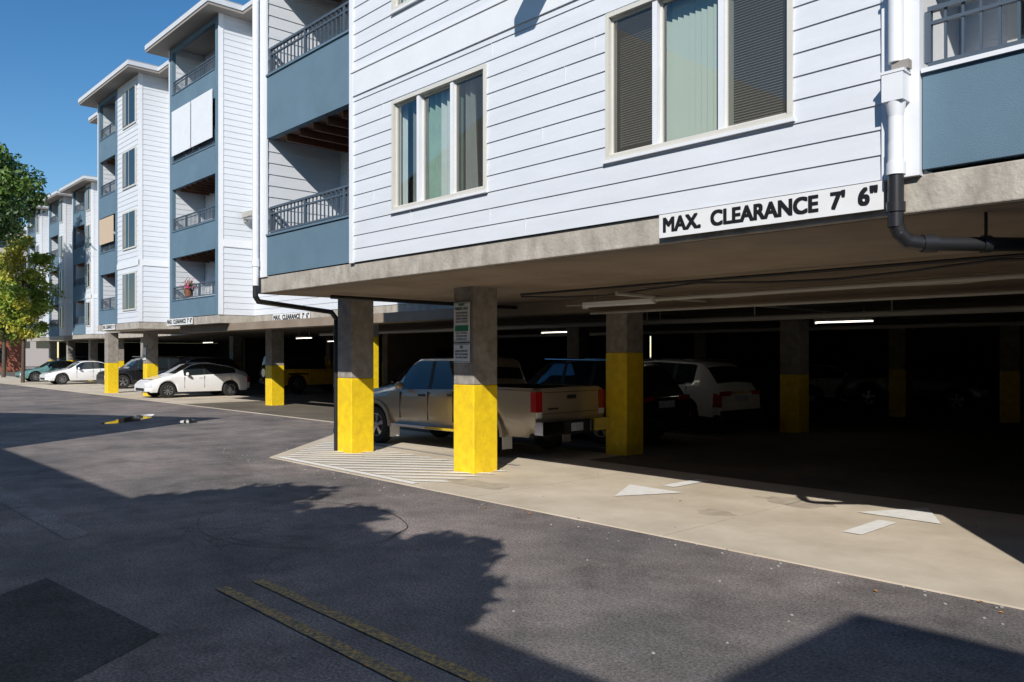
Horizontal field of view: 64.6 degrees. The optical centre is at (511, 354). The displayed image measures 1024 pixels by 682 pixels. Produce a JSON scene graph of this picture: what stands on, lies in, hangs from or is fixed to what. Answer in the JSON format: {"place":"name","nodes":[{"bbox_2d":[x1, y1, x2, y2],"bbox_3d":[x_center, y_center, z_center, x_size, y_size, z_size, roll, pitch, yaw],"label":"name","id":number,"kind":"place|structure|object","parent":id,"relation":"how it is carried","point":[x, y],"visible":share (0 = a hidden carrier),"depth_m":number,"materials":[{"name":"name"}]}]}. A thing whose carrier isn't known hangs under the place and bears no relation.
{"place":"outdoors","nodes":[
{"label":"outdoors","id":0,"kind":"place"},
{"bbox_2d":[0,226,48,365],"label":"office building","id":1,"kind":"structure","parent":0,"point":[37,353],"depth_m":132.26,"materials":[{"name":"beige concrete"},{"name":"dark glass"}]},
{"bbox_2d":[49,342,56,359],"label":"column shaft","id":2,"kind":"object","parent":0,"point":[52,350],"visible":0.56,"depth_m":63.51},
{"bbox_2d":[38,356,100,366],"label":"suv","id":3,"kind":"object","parent":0,"point":[81,358],"visible":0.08,"depth_m":62.33,"materials":[{"name":"grey paint"}]},
{"bbox_2d":[66,341,74,359],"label":"column shaft","id":4,"kind":"object","parent":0,"point":[70,350],"visible":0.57,"depth_m":59.84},
{"bbox_2d":[88,340,97,359],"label":"column shaft","id":5,"kind":"object","parent":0,"point":[92,349],"visible":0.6,"depth_m":55.81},
{"bbox_2d":[118,339,123,360],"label":"column shaft","id":6,"kind":"object","parent":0,"point":[120,349],"visible":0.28,"depth_m":51.82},
{"bbox_2d":[229,336,240,361],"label":"column shaft","id":7,"kind":"object","parent":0,"point":[234,348],"visible":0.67,"depth_m":44.61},
{"bbox_2d":[266,0,349,275],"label":"balcony panels","id":8,"kind":"object","parent":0,"point":[308,98],"visible":0.43,"depth_m":12.53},
{"bbox_2d":[269,0,348,232],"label":"balcony railing","id":9,"kind":"object","parent":8,"relation":"attached to","point":[272,53],"visible":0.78,"depth_m":12.57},
{"bbox_2d":[0,0,650,357],"label":"sky","id":10,"kind":"structure","parent":0,"point":[53,52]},
{"bbox_2d":[326,338,333,360],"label":"column shaft","id":11,"kind":"object","parent":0,"point":[330,351],"visible":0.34,"depth_m":48.65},
{"bbox_2d":[437,348,566,366],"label":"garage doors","id":12,"kind":"structure","parent":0,"point":[445,352],"depth_m":36.85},
{"bbox_2d":[0,357,1023,681],"bbox_3d":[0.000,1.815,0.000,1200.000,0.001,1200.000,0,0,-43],"label":"asphalt ground","id":13,"kind":"structure","parent":0,"point":[598,603],"depth_m":6.49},
{"bbox_2d":[0,334,25,371],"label":"brick building","id":14,"kind":"structure","parent":13,"relation":"on","point":[13,358],"depth_m":86.82,"materials":[{"name":"red brick"}]},
{"bbox_2d":[0,143,50,249],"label":"street tree","id":15,"kind":"object","parent":13,"relation":"on","point":[17,189],"visible":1,"depth_m":46.44,"materials":[{"name":"green plant"}]},
{"bbox_2d":[0,486,89,539],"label":"asphalt seam","id":16,"kind":"object","parent":13,"relation":"on","point":[61,527],"visible":1,"depth_m":9.08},
{"bbox_2d":[0,578,159,681],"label":"asphalt patch","id":17,"kind":"object","parent":13,"relation":"on","point":[51,631],"visible":1,"depth_m":5.25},
{"bbox_2d":[102,414,153,423],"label":"puddle","id":18,"kind":"object","parent":13,"relation":"on","point":[135,418],"visible":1,"depth_m":22.72,"materials":[{"name":"multicoloured liquid"}]},
{"bbox_2d":[146,501,407,572],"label":"asphalt cracks","id":19,"kind":"object","parent":13,"relation":"on","point":[212,539],"visible":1,"depth_m":8.03,"materials":[{"name":"asphalt"}]},
{"bbox_2d":[217,579,494,681],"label":"yellow centre line","id":20,"kind":"object","parent":13,"relation":"on","point":[374,663],"visible":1,"depth_m":5.18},
{"bbox_2d":[25,444,1003,657],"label":"leaves and grit","id":21,"kind":"object","parent":13,"relation":"on","point":[653,653],"visible":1,"depth_m":7.14,"materials":[{"name":"grey"}]},
{"bbox_2d":[0,368,1023,609],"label":"concrete floor","id":22,"kind":"structure","parent":0,"point":[960,475],"depth_m":11.53,"materials":[{"name":"concrete"}]},
{"bbox_2d":[0,251,25,376],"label":"street tree","id":23,"kind":"object","parent":22,"relation":"on","point":[6,335],"visible":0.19,"depth_m":65.41,"materials":[{"name":"green plant"}]},
{"bbox_2d":[0,235,65,382],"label":"street tree","id":24,"kind":"object","parent":22,"relation":"on","point":[19,307],"visible":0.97,"depth_m":52.13,"materials":[{"name":"green plant"}]},
{"bbox_2d":[15,360,73,381],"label":"sedan","id":25,"kind":"object","parent":22,"relation":"on","point":[33,374],"visible":0.52,"depth_m":54.97,"materials":[{"name":"teal paint"}]},
{"bbox_2d":[40,361,119,384],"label":"sedan","id":26,"kind":"object","parent":22,"relation":"on","point":[82,371],"visible":0.67,"depth_m":49.94,"materials":[{"name":"white paint"}]},
{"bbox_2d":[104,363,118,392],"bbox_3d":[-19.073,1.095,38.566,0.490,1.440,0.490,0,0,-43],"label":"painted column base","id":27,"kind":"object","parent":22,"relation":"on","point":[111,377],"visible":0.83,"depth_m":38.40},
{"bbox_2d":[105,333,117,362],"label":"column shaft","id":28,"kind":"object","parent":27,"relation":"on","point":[111,347],"visible":0.94,"depth_m":38.37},
{"bbox_2d":[96,356,180,388],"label":"suv","id":29,"kind":"object","parent":22,"relation":"on","point":[131,371],"visible":0.38,"depth_m":43.73,"materials":[{"name":"black paint"}]},
{"bbox_2d":[143,364,157,395],"bbox_3d":[-15.991,1.095,35.832,0.490,1.440,0.490,0,0,-43],"label":"painted column base","id":30,"kind":"object","parent":22,"relation":"on","point":[150,370],"visible":0.54,"depth_m":35.65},
{"bbox_2d":[143,331,157,363],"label":"column shaft","id":31,"kind":"object","parent":30,"relation":"on","point":[150,341],"visible":0.99,"depth_m":35.65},
{"bbox_2d":[134,362,249,397],"bbox_3d":[-13.952,1.055,35.480,4.524,1.492,2.157,0,0,-43],"label":"hatchback car","id":32,"kind":"object","parent":22,"relation":"on","point":[213,378],"visible":1,"depth_m":34.89,"materials":[{"name":"white paint"}]},
{"bbox_2d":[158,356,242,374],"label":"suv","id":33,"kind":"object","parent":22,"relation":"on","point":[225,361],"visible":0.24,"depth_m":43.06,"materials":[{"name":"grey paint"}]},
{"bbox_2d":[265,365,283,405],"bbox_3d":[-8.530,1.095,29.113,0.490,1.440,0.490,0,0,-43],"label":"painted column base","id":34,"kind":"object","parent":22,"relation":"on","point":[274,385],"visible":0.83,"depth_m":28.94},
{"bbox_2d":[265,329,283,365],"bbox_3d":[-8.530,-0.340,29.113,0.484,1.430,0.484,0,0,-43],"label":"column shaft","id":35,"kind":"object","parent":34,"relation":"on","point":[274,347],"visible":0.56,"depth_m":28.94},
{"bbox_2d":[253,285,337,450],"bbox_3d":[-3.814,0.315,14.438,0.116,3.000,2.037,0,0,31],"label":"drain pipe","id":36,"kind":"object","parent":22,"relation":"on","point":[257,299],"visible":0.97,"depth_m":15.21,"materials":[{"name":"black"}]},
{"bbox_2d":[259,354,333,393],"bbox_3d":[-9.753,0.885,38.966,4.600,1.832,2.217,0,0,-43],"label":"jeep","id":37,"kind":"object","parent":22,"relation":"on","point":[301,372],"visible":0.59,"depth_m":37.95,"materials":[{"name":"yellow paint"}]},
{"bbox_2d":[338,299,372,377],"bbox_3d":[-2.921,-0.315,15.125,0.484,1.480,0.484,0,0,-43],"label":"column shaft","id":38,"kind":"object","parent":22,"relation":"on","point":[355,338],"visible":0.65,"depth_m":14.95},
{"bbox_2d":[338,378,373,452],"bbox_3d":[-2.921,1.120,15.125,0.490,1.390,0.490,0,0,-43],"label":"painted column base","id":39,"kind":"object","parent":22,"relation":"on","point":[355,415],"visible":0.85,"depth_m":14.94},
{"bbox_2d":[373,337,378,387],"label":"painted column base","id":40,"kind":"object","parent":22,"relation":"on","point":[376,360],"visible":0.12,"depth_m":21.37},
{"bbox_2d":[279,442,504,483],"bbox_3d":[-2.519,1.792,13.923,1.964,0.001,5.940,0,0,-43],"label":"painted hatching","id":41,"kind":"object","parent":22,"relation":"on","point":[370,474],"visible":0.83,"depth_m":13.25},
{"bbox_2d":[379,368,410,387],"bbox_3d":[-2.578,1.075,25.571,2.197,1.452,4.674,0,0,-43],"label":"sedan","id":42,"kind":"object","parent":22,"relation":"on","point":[398,379],"visible":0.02,"depth_m":25.48,"materials":[{"name":"black paint"}]},
{"bbox_2d":[26,380,843,464],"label":"parking stall lines","id":43,"kind":"object","parent":22,"relation":"on","point":[517,438],"visible":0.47,"depth_m":16.21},
{"bbox_2d":[454,384,496,473],"bbox_3d":[-0.568,1.135,12.588,0.490,1.360,0.490,0,0,-43],"label":"painted column base","id":44,"kind":"object","parent":22,"relation":"on","point":[475,429],"visible":0.85,"depth_m":12.40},
{"bbox_2d":[454,286,496,384],"bbox_3d":[-0.568,-0.300,12.588,0.484,1.510,0.484,0,0,-43],"label":"column shaft","id":45,"kind":"object","parent":22,"relation":"on","point":[480,368],"visible":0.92,"depth_m":12.39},
{"bbox_2d":[454,302,469,341],"bbox_3d":[-0.772,-0.505,12.419,0.015,0.600,0.380,0,0,-43],"label":"parking permit sign","id":46,"kind":"object","parent":45,"relation":"attached to","point":[462,322],"visible":1,"depth_m":12.40,"materials":[{"name":"white"}]},
{"bbox_2d":[454,343,469,362],"bbox_3d":[-0.772,-0.030,12.419,0.015,0.290,0.380,0,0,-43],"label":"parking permit sign","id":47,"kind":"object","parent":45,"relation":"attached to","point":[461,353],"visible":1,"depth_m":12.40,"materials":[{"name":"white"}]},
{"bbox_2d":[447,479,509,488],"bbox_3d":[-0.508,1.798,11.330,1.144,0.001,0.490,0,0,35],"label":"oil stain","id":48,"kind":"object","parent":22,"relation":"on","point":[477,483],"visible":1,"depth_m":11.34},
{"bbox_2d":[374,357,609,453],"bbox_3d":[-0.813,0.920,15.955,5.460,1.762,2.258,0,0,44],"label":"pickup truck","id":49,"kind":"object","parent":22,"relation":"on","point":[420,394],"visible":0.71,"depth_m":15.11,"materials":[{"name":"beige paint"}]},
{"bbox_2d":[59,327,999,384],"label":"garage walls","id":50,"kind":"structure","parent":22,"relation":"on","point":[971,352],"depth_m":35.61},
{"bbox_2d":[27,334,381,342],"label":"floor slab","id":51,"kind":"structure","parent":50,"relation":"on","point":[162,338],"depth_m":51.30,"materials":[{"name":"concrete"}]},
{"bbox_2d":[27,186,123,336],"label":"building body","id":52,"kind":"structure","parent":51,"relation":"on","point":[73,242],"depth_m":53.12,"materials":[{"name":"white paint"}]},
{"bbox_2d":[49,221,57,335],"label":"balcony panels","id":53,"kind":"object","parent":52,"relation":"attached to","point":[54,235],"visible":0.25,"depth_m":56.41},
{"bbox_2d":[50,214,57,326],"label":"balcony railing","id":54,"kind":"object","parent":53,"relation":"attached to","point":[56,254],"visible":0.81,"depth_m":56.58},
{"bbox_2d":[24,175,96,216],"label":"roof","id":55,"kind":"structure","parent":52,"relation":"on","point":[67,190],"depth_m":52.72,"materials":[{"name":"beige"}]},
{"bbox_2d":[36,182,96,336],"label":"corner trim","id":56,"kind":"structure","parent":52,"relation":"attached to","point":[92,295],"depth_m":50.67,"materials":[{"name":"white paint"}]},
{"bbox_2d":[30,183,122,336],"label":"lap siding","id":57,"kind":"object","parent":52,"relation":"attached to","point":[79,269],"visible":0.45,"depth_m":54.76,"materials":[{"name":"white paint"}]},
{"bbox_2d":[73,209,83,334],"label":"balcony panels","id":58,"kind":"object","parent":52,"relation":"attached to","point":[79,261],"visible":0.35,"depth_m":52.15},
{"bbox_2d":[74,202,83,323],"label":"balcony railing","id":59,"kind":"object","parent":58,"relation":"attached to","point":[80,244],"visible":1,"depth_m":52.12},
{"bbox_2d":[98,303,874,337],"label":"floor slab","id":60,"kind":"structure","parent":50,"relation":"on","point":[140,328],"depth_m":27.63,"materials":[{"name":"concrete"}]},
{"bbox_2d":[167,317,192,325],"bbox_3d":[-11.767,-1.185,28.640,0.018,0.240,2.400,0,0,-43],"label":"clearance sign","id":61,"kind":"object","parent":60,"relation":"attached to","point":[180,321],"visible":1,"depth_m":28.55,"materials":[{"name":"white"}]},
{"bbox_2d":[97,15,411,324],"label":"building body","id":62,"kind":"structure","parent":60,"relation":"on","point":[195,35],"depth_m":29.40,"materials":[{"name":"white paint"}]},
{"bbox_2d":[99,131,114,324],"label":"balcony panels","id":63,"kind":"object","parent":62,"relation":"attached to","point":[107,204],"visible":0.24,"depth_m":34.73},
{"bbox_2d":[99,215,113,245],"bbox_3d":[-17.378,-5.335,34.688,0.020,1.100,1.900,0,0,-43],"label":"balcony shade","id":64,"kind":"object","parent":63,"relation":"attached to","point":[106,229],"visible":1,"depth_m":34.63,"materials":[{"name":"beige"}]},
{"bbox_2d":[101,121,114,308],"bbox_3d":[-17.323,-5.935,34.790,0.050,7.860,2.061,0,0,-43],"label":"balcony railing","id":65,"kind":"object","parent":63,"relation":"attached to","point":[107,187],"visible":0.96,"depth_m":34.91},
{"bbox_2d":[78,0,251,123],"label":"roof","id":66,"kind":"structure","parent":62,"relation":"on","point":[195,17],"depth_m":29.01,"materials":[{"name":"beige"}]},
{"bbox_2d":[117,13,251,321],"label":"corner trim","id":67,"kind":"structure","parent":62,"relation":"attached to","point":[128,181],"depth_m":31.86,"materials":[{"name":"white paint"}]},
{"bbox_2d":[171,68,214,317],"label":"balcony panels","id":68,"kind":"object","parent":62,"relation":"attached to","point":[194,173],"visible":0.38,"depth_m":27.89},
{"bbox_2d":[180,277,197,296],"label":"potted flowers","id":69,"kind":"object","parent":68,"relation":"on","point":[187,291],"visible":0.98,"depth_m":28.14,"materials":[{"name":"pink plant"}]},
{"bbox_2d":[172,89,211,156],"bbox_3d":[-11.037,-7.935,27.852,0.020,1.600,3.550,0,0,-43],"label":"balcony shade","id":70,"kind":"object","parent":68,"relation":"attached to","point":[192,123],"visible":1,"depth_m":27.74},
{"bbox_2d":[173,55,214,299],"bbox_3d":[-10.964,-5.935,27.935,0.050,7.860,3.761,0,0,-43],"label":"balcony railing","id":71,"kind":"object","parent":68,"relation":"attached to","point":[175,159],"visible":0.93,"depth_m":27.83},
{"bbox_2d":[242,210,251,222],"bbox_3d":[-8.595,-4.535,26.543,0.320,0.300,0.750,0,0,-43],"label":"wall lamp","id":72,"kind":"object","parent":62,"relation":"attached to","point":[246,215],"visible":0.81,"depth_m":26.43,"materials":[{"name":"grey"}]},
{"bbox_2d":[103,14,407,322],"bbox_3d":[-10.154,-6.200,27.846,1.214,9.770,28.360,0,0,-43],"label":"lap siding","id":73,"kind":"object","parent":62,"relation":"attached to","point":[238,298],"visible":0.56,"depth_m":29.71,"materials":[{"name":"white paint"}]},
{"bbox_2d":[273,311,309,319],"bbox_3d":[-6.868,-1.185,25.138,0.018,0.240,2.400,0,0,-43],"label":"clearance sign","id":74,"kind":"object","parent":60,"relation":"attached to","point":[297,315],"visible":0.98,"depth_m":25.10,"materials":[{"name":"white"}]},
{"bbox_2d":[258,159,1023,293],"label":"floor slab","id":75,"kind":"structure","parent":50,"relation":"on","point":[984,185],"depth_m":8.02,"materials":[{"name":"concrete"}]},
{"bbox_2d":[582,287,657,308],"bbox_3d":[1.675,-0.895,12.752,0.140,0.280,1.420,0,0,-43],"label":"fluorescent light","id":76,"kind":"object","parent":75,"relation":"hanging from","point":[585,305],"visible":0.93,"depth_m":12.68,"materials":[{"name":"white paint"}]},
{"bbox_2d":[360,0,986,261],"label":"building body","id":77,"kind":"structure","parent":75,"relation":"on","point":[972,32],"depth_m":7.61,"materials":[{"name":"white paint"}]},
{"bbox_2d":[401,77,478,204],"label":"curtains","id":78,"kind":"object","parent":77,"relation":"attached to","point":[437,144],"visible":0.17,"depth_m":10.26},
{"bbox_2d":[259,0,923,277],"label":"corner trim","id":79,"kind":"structure","parent":77,"relation":"attached to","point":[491,20],"depth_m":9.76,"materials":[{"name":"white paint"}]},
{"bbox_2d":[252,0,258,285],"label":"downspout pipe","id":80,"kind":"object","parent":79,"relation":"attached to","point":[255,142],"visible":1,"depth_m":13.56,"materials":[{"name":"metal"}]},
{"bbox_2d":[880,58,911,176],"bbox_3d":[2.808,-1.725,5.909,0.145,0.820,0.185,0,0,-43],"label":"downspout hopper","id":81,"kind":"object","parent":79,"relation":"attached to","point":[895,89],"visible":0.99,"depth_m":5.87,"materials":[{"name":"white paint"}]},
{"bbox_2d":[888,0,903,64],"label":"downspout pipe","id":82,"kind":"object","parent":79,"relation":"attached to","point":[895,30],"visible":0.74,"depth_m":5.88,"materials":[{"name":"metal"}]},
{"bbox_2d":[354,0,881,261],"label":"lap siding","id":83,"kind":"object","parent":77,"relation":"attached to","point":[562,176],"visible":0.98,"depth_m":8.39,"materials":[{"name":"white paint"}]},
{"bbox_2d":[390,0,419,14],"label":"window frame","id":84,"kind":"object","parent":83,"relation":"attached to","point":[397,6],"visible":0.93,"depth_m":10.65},
{"bbox_2d":[390,63,487,213],"bbox_3d":[-0.913,-2.627,10.112,0.145,1.495,1.950,0,0,-43],"label":"window frame","id":85,"kind":"object","parent":83,"relation":"attached to","point":[451,83],"visible":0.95,"depth_m":10.25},
{"bbox_2d":[603,0,795,163],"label":"window frame","id":86,"kind":"object","parent":83,"relation":"attached to","point":[659,144],"visible":0.96,"depth_m":7.61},
{"bbox_2d":[268,0,1006,233],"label":"balcony siding","id":87,"kind":"object","parent":77,"relation":"attached to","point":[296,171],"visible":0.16,"depth_m":13.87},
{"bbox_2d":[620,0,786,146],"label":"window blinds","id":88,"kind":"object","parent":77,"relation":"attached to","point":[692,67],"visible":0.82,"depth_m":7.49,"materials":[{"name":"grey fabric"}]},
{"bbox_2d":[921,48,1023,172],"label":"balcony panels","id":89,"kind":"object","parent":77,"relation":"attached to","point":[973,113],"visible":0.93,"depth_m":5.62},
{"bbox_2d":[924,0,1023,66],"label":"balcony railing","id":90,"kind":"object","parent":89,"relation":"on","point":[929,22],"visible":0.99,"depth_m":5.72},
{"bbox_2d":[659,180,883,237],"bbox_3d":[2.075,-1.197,6.801,0.018,0.215,2.060,0,0,-43],"label":"clearance sign","id":91,"kind":"object","parent":75,"relation":"attached to","point":[858,198],"visible":1,"depth_m":6.67,"materials":[{"name":"white"}]},
{"bbox_2d":[814,306,873,323],"bbox_3d":[7.179,-0.860,17.552,0.140,0.350,1.270,0,0,-43],"label":"fluorescent light","id":92,"kind":"object","parent":75,"relation":"hanging from","point":[863,319],"visible":0.89,"depth_m":17.46,"materials":[{"name":"white paint"}]},
{"bbox_2d":[886,173,1023,252],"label":"drain pipe","id":93,"kind":"object","parent":75,"relation":"attached to","point":[903,236],"visible":1,"depth_m":5.87,"materials":[{"name":"black"}]},
{"bbox_2d":[319,253,1023,337],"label":"ceiling beams","id":94,"kind":"structure","parent":50,"relation":"on","point":[912,282],"depth_m":12.44,"materials":[{"name":"grey"}]},
{"bbox_2d":[567,327,589,360],"bbox_3d":[1.962,-0.320,23.978,0.484,1.470,0.484,0,0,-43],"label":"column shaft","id":95,"kind":"object","parent":22,"relation":"on","point":[578,342],"visible":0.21,"depth_m":23.80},
{"bbox_2d":[527,358,691,443],"bbox_3d":[1.531,0.938,17.980,2.247,1.726,4.680,0,0,-44],"label":"suv","id":96,"kind":"object","parent":22,"relation":"on","point":[665,404],"visible":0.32,"depth_m":16.65,"materials":[{"name":"black paint"}]},
{"bbox_2d":[606,353,642,455],"bbox_3d":[2.055,0.885,14.790,0.490,1.860,0.490,0,0,-43],"label":"painted column base","id":97,"kind":"object","parent":22,"relation":"on","point":[624,397],"visible":0.92,"depth_m":14.61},
{"bbox_2d":[606,310,642,352],"bbox_3d":[2.055,-0.550,14.790,0.484,1.010,0.484,0,0,-43],"label":"column shaft","id":98,"kind":"object","parent":97,"relation":"on","point":[624,332],"visible":0.7,"depth_m":14.62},
{"bbox_2d":[615,479,708,495],"bbox_3d":[2.032,1.792,10.969,2.000,0.001,0.900,0,0,-43],"label":"painted arrow","id":99,"kind":"object","parent":22,"relation":"on","point":[634,490],"visible":1,"depth_m":10.79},
{"bbox_2d":[643,358,762,432],"bbox_3d":[3.741,0.938,20.302,2.247,1.726,4.680,0,0,-42],"label":"suv","id":100,"kind":"object","parent":22,"relation":"on","point":[724,395],"visible":0.45,"depth_m":18.59,"materials":[{"name":"white paint"}]},
{"bbox_2d":[694,333,712,360],"bbox_3d":[6.727,-0.320,28.398,0.484,1.470,0.484,0,0,-43],"label":"column shaft","id":101,"kind":"object","parent":22,"relation":"on","point":[703,345],"visible":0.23,"depth_m":28.21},
{"bbox_2d":[698,509,735,515],"bbox_3d":[2.334,1.798,9.238,0.343,0.001,0.481,0,0,-43],"label":"oil stain","id":102,"kind":"object","parent":22,"relation":"on","point":[714,512],"visible":1,"depth_m":9.25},
{"bbox_2d":[780,320,808,374],"bbox_3d":[6.613,-0.300,18.963,0.484,1.510,0.484,0,0,-43],"label":"column shaft","id":103,"kind":"object","parent":22,"relation":"on","point":[794,347],"visible":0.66,"depth_m":18.79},
{"bbox_2d":[780,374,808,432],"bbox_3d":[6.613,1.135,18.963,0.490,1.360,0.490,0,0,-43],"label":"painted column base","id":104,"kind":"object","parent":22,"relation":"on","point":[794,403],"visible":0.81,"depth_m":18.79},
{"bbox_2d":[755,496,836,507],"bbox_3d":[3.478,1.798,9.968,0.636,0.001,0.931,0,0,-15],"label":"oil stain","id":105,"kind":"object","parent":22,"relation":"on","point":[800,503],"visible":1,"depth_m":9.88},
{"bbox_2d":[842,508,940,534],"bbox_3d":[4.153,1.792,8.831,2.000,0.001,0.900,0,0,-43],"label":"painted arrow","id":106,"kind":"object","parent":22,"relation":"on","point":[923,514],"visible":1,"depth_m":8.93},
{"bbox_2d":[889,328,911,368],"bbox_3d":[11.362,-0.320,23.696,0.484,1.470,0.484,0,0,-43],"label":"column shaft","id":107,"kind":"object","parent":22,"relation":"on","point":[900,348],"visible":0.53,"depth_m":23.52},
{"bbox_2d":[889,369,911,416],"bbox_3d":[11.362,1.115,23.696,0.490,1.400,0.490,0,0,-43],"label":"painted column base","id":108,"kind":"object","parent":22,"relation":"on","point":[900,392],"visible":0.95,"depth_m":23.52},
{"bbox_2d":[840,357,999,411],"bbox_3d":[13.679,0.938,27.161,2.247,1.726,4.680,0,0,-43],"label":"suv","id":109,"kind":"object","parent":22,"relation":"on","point":[865,383],"visible":0.88,"depth_m":26.35,"materials":[{"name":"grey paint"}]},
{"bbox_2d":[1000,326,1023,370],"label":"column shaft","id":110,"kind":"object","parent":22,"relation":"on","point":[1011,348],"visible":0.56,"depth_m":21.39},
{"bbox_2d":[1000,371,1023,423],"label":"painted column base","id":111,"kind":"object","parent":22,"relation":"on","point":[1011,396],"visible":0.83,"depth_m":21.37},
{"bbox_2d":[180,202,1023,335],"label":"garage ceiling","id":112,"kind":"structure","parent":0,"point":[865,243],"depth_m":10.87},
{"bbox_2d":[808,364,854,404],"bbox_3d":[11.772,1.075,30.834,2.197,1.452,4.674,0,0,-43],"label":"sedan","id":113,"kind":"object","parent":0,"point":[827,379],"visible":0.25,"depth_m":29.78,"materials":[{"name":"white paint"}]},
{"bbox_2d":[921,0,1023,72],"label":"trim","id":114,"kind":"structure","parent":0,"point":[1011,22],"depth_m":5.84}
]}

